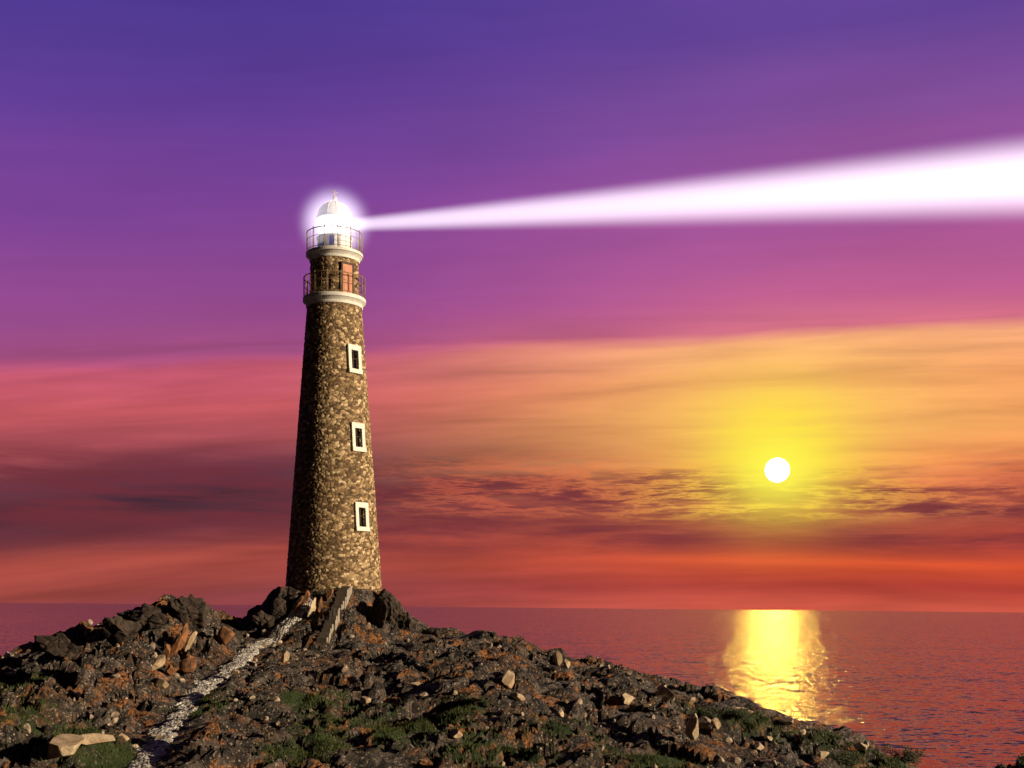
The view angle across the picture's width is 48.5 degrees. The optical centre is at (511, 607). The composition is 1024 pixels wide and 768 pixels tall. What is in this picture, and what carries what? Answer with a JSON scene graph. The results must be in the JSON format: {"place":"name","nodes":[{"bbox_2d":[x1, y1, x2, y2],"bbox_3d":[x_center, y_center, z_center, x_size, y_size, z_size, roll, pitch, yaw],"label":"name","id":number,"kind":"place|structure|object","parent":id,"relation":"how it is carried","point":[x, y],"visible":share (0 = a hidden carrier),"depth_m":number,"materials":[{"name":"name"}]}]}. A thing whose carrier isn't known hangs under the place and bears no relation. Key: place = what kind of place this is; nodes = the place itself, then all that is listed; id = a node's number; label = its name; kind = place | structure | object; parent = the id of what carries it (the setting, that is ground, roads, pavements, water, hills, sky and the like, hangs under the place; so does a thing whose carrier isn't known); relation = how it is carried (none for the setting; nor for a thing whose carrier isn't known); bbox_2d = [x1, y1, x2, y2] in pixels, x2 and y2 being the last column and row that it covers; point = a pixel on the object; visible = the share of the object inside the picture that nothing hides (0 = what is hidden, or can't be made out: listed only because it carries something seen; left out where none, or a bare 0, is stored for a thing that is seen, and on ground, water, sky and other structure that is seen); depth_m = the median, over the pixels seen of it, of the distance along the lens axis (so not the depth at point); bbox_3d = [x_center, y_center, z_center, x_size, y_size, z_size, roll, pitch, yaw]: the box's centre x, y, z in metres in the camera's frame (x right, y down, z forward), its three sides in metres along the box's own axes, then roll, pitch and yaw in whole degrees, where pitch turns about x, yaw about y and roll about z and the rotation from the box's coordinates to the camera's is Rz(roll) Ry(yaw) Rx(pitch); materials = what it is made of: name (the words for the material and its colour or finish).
{"place":"outdoors","nodes":[
{"label":"outdoors","id":0,"kind":"place"},
{"bbox_2d":[0,586,1023,767],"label":"rocky headland","id":1,"kind":"structure","parent":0,"point":[448,667],"depth_m":47.44,"materials":[{"name":"brown stone"}]},
{"bbox_2d":[5,670,15,676],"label":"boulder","id":2,"kind":"object","parent":1,"relation":"on","point":[11,673],"visible":0.84,"depth_m":52.82,"materials":[{"name":"black stone"}]},
{"bbox_2d":[31,632,82,658],"bbox_3d":[-21.314,1.737,53.474,2.465,1.101,1.441,9,-1,19],"label":"rock outcrop","id":3,"kind":"object","parent":1,"relation":"on","point":[58,644],"visible":0.99,"depth_m":53.17,"materials":[{"name":"grey stone"}]},
{"bbox_2d":[47,734,84,758],"bbox_3d":[-14.263,4.431,36.395,1.172,0.620,1.375,-5,12,-21],"label":"boulder","id":4,"kind":"object","parent":1,"relation":"on","point":[61,745],"visible":1,"depth_m":35.94,"materials":[{"name":"beige stone"}]},
{"bbox_2d":[81,733,114,744],"bbox_3d":[-13.629,4.284,37.285,0.976,0.385,1.248,-13,-7,26],"label":"boulder","id":5,"kind":"object","parent":1,"relation":"on","point":[93,738],"visible":0.93,"depth_m":37.08,"materials":[{"name":"beige stone"}]},
{"bbox_2d":[102,616,141,643],"bbox_3d":[-18.820,1.092,54.745,1.741,1.457,1.713,16,5,-11],"label":"rock outcrop","id":6,"kind":"object","parent":1,"relation":"on","point":[118,629],"visible":0.95,"depth_m":54.20,"materials":[{"name":"grey stone"}]},
{"bbox_2d":[117,733,129,742],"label":"boulder","id":7,"kind":"object","parent":1,"relation":"on","point":[122,737],"visible":1,"depth_m":38.65,"materials":[{"name":"beige stone"}]},
{"bbox_2d":[116,603,165,630],"bbox_3d":[-18.717,0.639,57.787,3.031,1.383,1.698,12,12,20],"label":"rock outcrop","id":8,"kind":"object","parent":1,"relation":"on","point":[148,616],"visible":0.94,"depth_m":57.36,"materials":[{"name":"grey stone"}]},
{"bbox_2d":[152,655,164,669],"bbox_3d":[-15.394,2.428,49.647,0.431,0.845,0.411,28,-9,-14],"label":"rock slab","id":9,"kind":"object","parent":1,"relation":"on","point":[159,661],"visible":1,"depth_m":49.54,"materials":[{"name":"beige stone"}]},
{"bbox_2d":[155,677,168,688],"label":"boulder","id":10,"kind":"object","parent":1,"relation":"on","point":[161,683],"visible":1,"depth_m":48.90,"materials":[{"name":"beige stone"}]},
{"bbox_2d":[164,644,170,663],"bbox_3d":[-15.953,2.216,52.491,0.352,1.021,0.330,19,-1,9],"label":"rock slab","id":11,"kind":"object","parent":1,"relation":"on","point":[167,650],"visible":0.79,"depth_m":52.36,"materials":[{"name":"brown stone"}]},
{"bbox_2d":[165,664,174,675],"bbox_3d":[-15.470,2.868,51.502,0.448,0.577,0.387,23,1,-4],"label":"rock slab","id":12,"kind":"object","parent":1,"relation":"on","point":[169,670],"visible":1,"depth_m":51.37,"materials":[{"name":"brown stone"}]},
{"bbox_2d":[169,633,180,656],"bbox_3d":[-16.281,1.872,55.008,0.406,1.410,0.366,22,-4,-3],"label":"rock slab","id":13,"kind":"object","parent":1,"relation":"on","point":[175,646],"visible":0.88,"depth_m":54.89,"materials":[{"name":"brown stone"}]},
{"bbox_2d":[179,622,187,650],"bbox_3d":[-16.533,1.479,57.197,0.400,1.498,0.481,17,-2,3],"label":"rock slab","id":14,"kind":"object","parent":1,"relation":"on","point":[184,634],"visible":0.79,"depth_m":57.16,"materials":[{"name":"brown stone"}]},
{"bbox_2d":[166,598,209,635],"bbox_3d":[-17.277,0.449,60.404,2.136,2.019,2.015,4,1,-2],"label":"rock outcrop","id":15,"kind":"object","parent":1,"relation":"on","point":[193,612],"visible":0.95,"depth_m":60.02,"materials":[{"name":"grey stone"}]},
{"bbox_2d":[179,659,196,672],"bbox_3d":[-14.940,2.705,52.473,0.710,0.676,0.628,1,0,22],"label":"rock slab","id":16,"kind":"object","parent":1,"relation":"on","point":[187,666],"visible":1,"depth_m":52.26,"materials":[{"name":"brown stone"}]},
{"bbox_2d":[184,631,197,651],"bbox_3d":[-16.230,1.726,57.407,0.309,1.211,0.319,24,-8,-14],"label":"rock slab","id":17,"kind":"object","parent":1,"relation":"on","point":[191,638],"visible":1,"depth_m":57.28,"materials":[{"name":"beige stone"}]},
{"bbox_2d":[126,592,313,767],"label":"footpath","id":18,"kind":"structure","parent":1,"relation":"on","point":[146,757],"depth_m":48.96,"materials":[{"name":"white gravel"}]},
{"bbox_2d":[217,626,234,645],"bbox_3d":[-15.088,1.517,60.138,0.860,1.056,0.807,1,0,-28],"label":"boulder","id":19,"kind":"object","parent":1,"relation":"on","point":[225,635],"visible":0.99,"depth_m":59.88,"materials":[{"name":"brown stone"}]},
{"bbox_2d":[230,669,238,674],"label":"boulder","id":20,"kind":"object","parent":1,"relation":"on","point":[235,671],"visible":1,"depth_m":52.33,"materials":[{"name":"beige stone"}]},
{"bbox_2d":[251,610,274,629],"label":"rock outcrop","id":21,"kind":"object","parent":1,"relation":"on","point":[263,619],"visible":0.99,"depth_m":65.29,"materials":[{"name":"grey stone"}]},
{"bbox_2d":[269,597,288,621],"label":"rock outcrop","id":22,"kind":"object","parent":1,"relation":"on","point":[278,608],"visible":0.84,"depth_m":65.68,"materials":[{"name":"grey stone"}]},
{"bbox_2d":[281,650,289,661],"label":"boulder","id":23,"kind":"object","parent":1,"relation":"on","point":[285,656],"visible":1,"depth_m":57.01,"materials":[{"name":"beige stone"}]},
{"bbox_2d":[293,596,303,611],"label":"rock slab","id":24,"kind":"object","parent":1,"relation":"on","point":[297,606],"visible":1,"depth_m":65.67,"materials":[{"name":"brown stone"}]},
{"bbox_2d":[302,590,309,603],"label":"rock slab","id":25,"kind":"object","parent":1,"relation":"on","point":[306,595],"visible":1,"depth_m":66.03,"materials":[{"name":"brown stone"}]},
{"bbox_2d":[307,598,316,616],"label":"rock slab","id":26,"kind":"object","parent":1,"relation":"on","point":[311,609],"visible":1,"depth_m":65.38,"materials":[{"name":"beige stone"}]},
{"bbox_2d":[317,596,322,612],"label":"rock slab","id":27,"kind":"object","parent":1,"relation":"on","point":[319,604],"visible":1,"depth_m":65.50,"materials":[{"name":"brown stone"}]},
{"bbox_2d":[326,588,333,600],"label":"rock slab","id":28,"kind":"object","parent":1,"relation":"on","point":[329,594],"visible":1,"depth_m":65.92,"materials":[{"name":"brown stone"}]},
{"bbox_2d":[327,607,334,619],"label":"rock outcrop","id":29,"kind":"object","parent":1,"relation":"on","point":[331,611],"visible":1,"depth_m":64.94,"materials":[{"name":"stone"}]},
{"bbox_2d":[285,191,381,591],"bbox_3d":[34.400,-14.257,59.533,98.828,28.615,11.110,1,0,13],"label":"lighthouse","id":30,"kind":"object","parent":1,"relation":"on","point":[333,538],"visible":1,"depth_m":68.22,"materials":[{"name":"stone"}]},
{"bbox_2d":[343,263,352,292],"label":"gallery door","id":31,"kind":"structure","parent":30,"relation":"in","point":[347,285],"depth_m":68.83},
{"bbox_2d":[352,351,355,368],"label":"window pane","id":32,"kind":"structure","parent":30,"relation":"in","point":[354,353],"depth_m":68.92,"materials":[{"name":"black glass"}]},
{"bbox_2d":[355,429,359,446],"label":"window pane","id":33,"kind":"structure","parent":30,"relation":"in","point":[358,438],"depth_m":68.70,"materials":[{"name":"black glass"}]},
{"bbox_2d":[359,508,363,526],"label":"window pane","id":34,"kind":"structure","parent":30,"relation":"in","point":[361,509],"depth_m":68.45,"materials":[{"name":"black glass"}]},
{"bbox_2d":[317,586,351,642],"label":"stone steps","id":35,"kind":"structure","parent":1,"relation":"on","point":[341,601],"depth_m":65.07,"materials":[{"name":"grey stone"}]},
{"bbox_2d":[342,665,347,671],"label":"boulder","id":36,"kind":"object","parent":1,"relation":"on","point":[344,668],"visible":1,"depth_m":52.53,"materials":[{"name":"beige stone"}]},
{"bbox_2d":[360,696,370,703],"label":"boulder","id":37,"kind":"object","parent":1,"relation":"on","point":[364,700],"visible":1,"depth_m":47.59,"materials":[{"name":"beige stone"}]},
{"bbox_2d":[367,597,389,628],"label":"rock outcrop","id":38,"kind":"object","parent":1,"relation":"on","point":[378,612],"visible":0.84,"depth_m":65.83,"materials":[{"name":"black stone"}]},
{"bbox_2d":[375,588,391,600],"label":"rock outcrop","id":39,"kind":"object","parent":1,"relation":"on","point":[383,593],"visible":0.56,"depth_m":67.42,"materials":[{"name":"grey stone"}]},
{"bbox_2d":[384,596,406,624],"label":"rock outcrop","id":40,"kind":"object","parent":1,"relation":"on","point":[396,613],"visible":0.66,"depth_m":66.94,"materials":[{"name":"grey stone"}]},
{"bbox_2d":[394,612,412,631],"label":"rock outcrop","id":41,"kind":"object","parent":1,"relation":"on","point":[406,623],"visible":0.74,"depth_m":67.03,"materials":[{"name":"grey stone"}]},
{"bbox_2d":[410,682,421,686],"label":"boulder","id":42,"kind":"object","parent":1,"relation":"on","point":[417,684],"visible":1,"depth_m":51.19,"materials":[{"name":"beige stone"}]},
{"bbox_2d":[0,611,873,767],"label":"scattered stones","id":43,"kind":"object","parent":1,"relation":"on","point":[578,701],"visible":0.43,"depth_m":46.98,"materials":[{"name":"beige stone"}]},
{"bbox_2d":[450,729,462,737],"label":"boulder","id":44,"kind":"object","parent":1,"relation":"on","point":[455,733],"visible":1,"depth_m":39.81,"materials":[{"name":"beige stone"}]},
{"bbox_2d":[0,659,1007,767],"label":"grass patches","id":45,"kind":"object","parent":1,"relation":"on","point":[889,763],"depth_m":42.51,"materials":[{"name":"green plant"}]},
{"bbox_2d":[502,670,514,688],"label":"boulder","id":46,"kind":"object","parent":1,"relation":"on","point":[508,679],"visible":1,"depth_m":49.80,"materials":[{"name":"beige stone"}]},
{"bbox_2d":[510,693,524,700],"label":"boulder","id":47,"kind":"object","parent":1,"relation":"on","point":[518,697],"visible":1,"depth_m":46.88,"materials":[{"name":"beige stone"}]},
{"bbox_2d":[553,651,562,665],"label":"boulder","id":48,"kind":"object","parent":1,"relation":"on","point":[557,658],"visible":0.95,"depth_m":58.05,"materials":[{"name":"beige stone"}]},
{"bbox_2d":[556,708,563,716],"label":"boulder","id":49,"kind":"object","parent":1,"relation":"on","point":[560,713],"visible":1,"depth_m":45.79,"materials":[{"name":"beige stone"}]},
{"bbox_2d":[563,659,569,668],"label":"boulder","id":50,"kind":"object","parent":1,"relation":"on","point":[566,663],"visible":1,"depth_m":54.32,"materials":[{"name":"beige stone"}]},
{"bbox_2d":[596,684,602,690],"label":"boulder","id":51,"kind":"object","parent":1,"relation":"on","point":[599,687],"visible":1,"depth_m":52.08,"materials":[{"name":"beige stone"}]},
{"bbox_2d":[622,693,634,704],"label":"boulder","id":52,"kind":"object","parent":1,"relation":"on","point":[627,699],"visible":1,"depth_m":50.24,"materials":[{"name":"beige stone"}]},
{"bbox_2d":[642,704,650,710],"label":"boulder","id":53,"kind":"object","parent":1,"relation":"on","point":[646,706],"visible":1,"depth_m":50.02,"materials":[{"name":"brown stone"}]},
{"bbox_2d":[655,686,674,702],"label":"boulder","id":54,"kind":"object","parent":1,"relation":"on","point":[664,694],"visible":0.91,"depth_m":51.01,"materials":[{"name":"brown stone"}]},
{"bbox_2d":[687,697,695,703],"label":"boulder","id":55,"kind":"object","parent":1,"relation":"on","point":[692,700],"visible":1,"depth_m":51.29,"materials":[{"name":"beige stone"}]},
{"bbox_2d":[685,713,698,739],"bbox_3d":[6.716,4.428,42.418,0.480,1.003,0.611,10,7,-11],"label":"boulder","id":56,"kind":"object","parent":1,"relation":"on","point":[692,730],"visible":1,"depth_m":42.21,"materials":[{"name":"beige stone"}]},
{"bbox_2d":[698,715,710,727],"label":"boulder","id":57,"kind":"object","parent":1,"relation":"on","point":[704,721],"visible":0.88,"depth_m":47.16,"materials":[{"name":"stone"}]},
{"bbox_2d":[711,718,720,728],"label":"boulder","id":58,"kind":"object","parent":1,"relation":"on","point":[715,723],"visible":1,"depth_m":46.68,"materials":[{"name":"beige stone"}]},
{"bbox_2d":[704,704,754,722],"bbox_3d":[9.344,4.564,48.956,2.270,0.735,2.556,1,0,0],"label":"coastal shrub","id":59,"kind":"object","parent":1,"relation":"on","point":[741,714],"visible":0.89,"depth_m":48.93,"materials":[{"name":"green plant"}]},
{"bbox_2d":[755,742,763,750],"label":"boulder","id":60,"kind":"object","parent":1,"relation":"on","point":[759,746],"visible":1,"depth_m":44.63,"materials":[{"name":"beige stone"}]},
{"bbox_2d":[779,718,793,724],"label":"boulder","id":61,"kind":"object","parent":1,"relation":"on","point":[787,721],"visible":1,"depth_m":49.66,"materials":[{"name":"stone"}]},
{"bbox_2d":[798,729,805,734],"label":"boulder","id":62,"kind":"object","parent":1,"relation":"on","point":[802,731],"visible":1,"depth_m":47.20,"materials":[{"name":"beige stone"}]},
{"bbox_2d":[818,751,828,758],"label":"boulder","id":63,"kind":"object","parent":1,"relation":"on","point":[822,754],"visible":1,"depth_m":44.62,"materials":[{"name":"beige stone"}]},
{"bbox_2d":[828,751,868,765],"bbox_3d":[13.225,6.053,45.518,2.033,0.782,1.642,1,0,0],"label":"coastal shrub","id":64,"kind":"object","parent":1,"relation":"on","point":[851,759],"visible":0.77,"depth_m":45.39,"materials":[{"name":"green plant"}]},
{"bbox_2d":[854,742,866,750],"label":"boulder","id":65,"kind":"object","parent":1,"relation":"on","point":[860,746],"visible":1,"depth_m":46.59,"materials":[{"name":"beige stone"}]},
{"bbox_2d":[880,743,925,765],"bbox_3d":[16.840,6.479,49.025,1.808,1.261,1.410,1,0,44],"label":"coastal shrub","id":66,"kind":"object","parent":1,"relation":"on","point":[907,757],"visible":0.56,"depth_m":48.79,"materials":[{"name":"green plant"}]},
{"bbox_2d":[1012,752,1023,767],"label":"coastal shrub","id":67,"kind":"object","parent":1,"relation":"on","point":[1019,758],"visible":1,"depth_m":39.85,"materials":[{"name":"green plant"}]},
{"bbox_2d":[0,603,1023,767],"bbox_3d":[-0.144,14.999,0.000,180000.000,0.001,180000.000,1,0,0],"label":"sea","id":68,"kind":"structure","parent":0,"point":[944,689],"depth_m":386.32,"materials":[{"name":"purple liquid"}]},
{"bbox_2d":[0,0,1023,611],"label":"sky","id":69,"kind":"structure","parent":0,"point":[670,304],"materials":[{"name":"purple"}]},
{"bbox_2d":[726,706,752,712],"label":"boulder","id":70,"kind":"object","parent":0,"point":[735,708],"visible":0.23,"depth_m":51.02,"materials":[{"name":"beige stone"}]}
]}

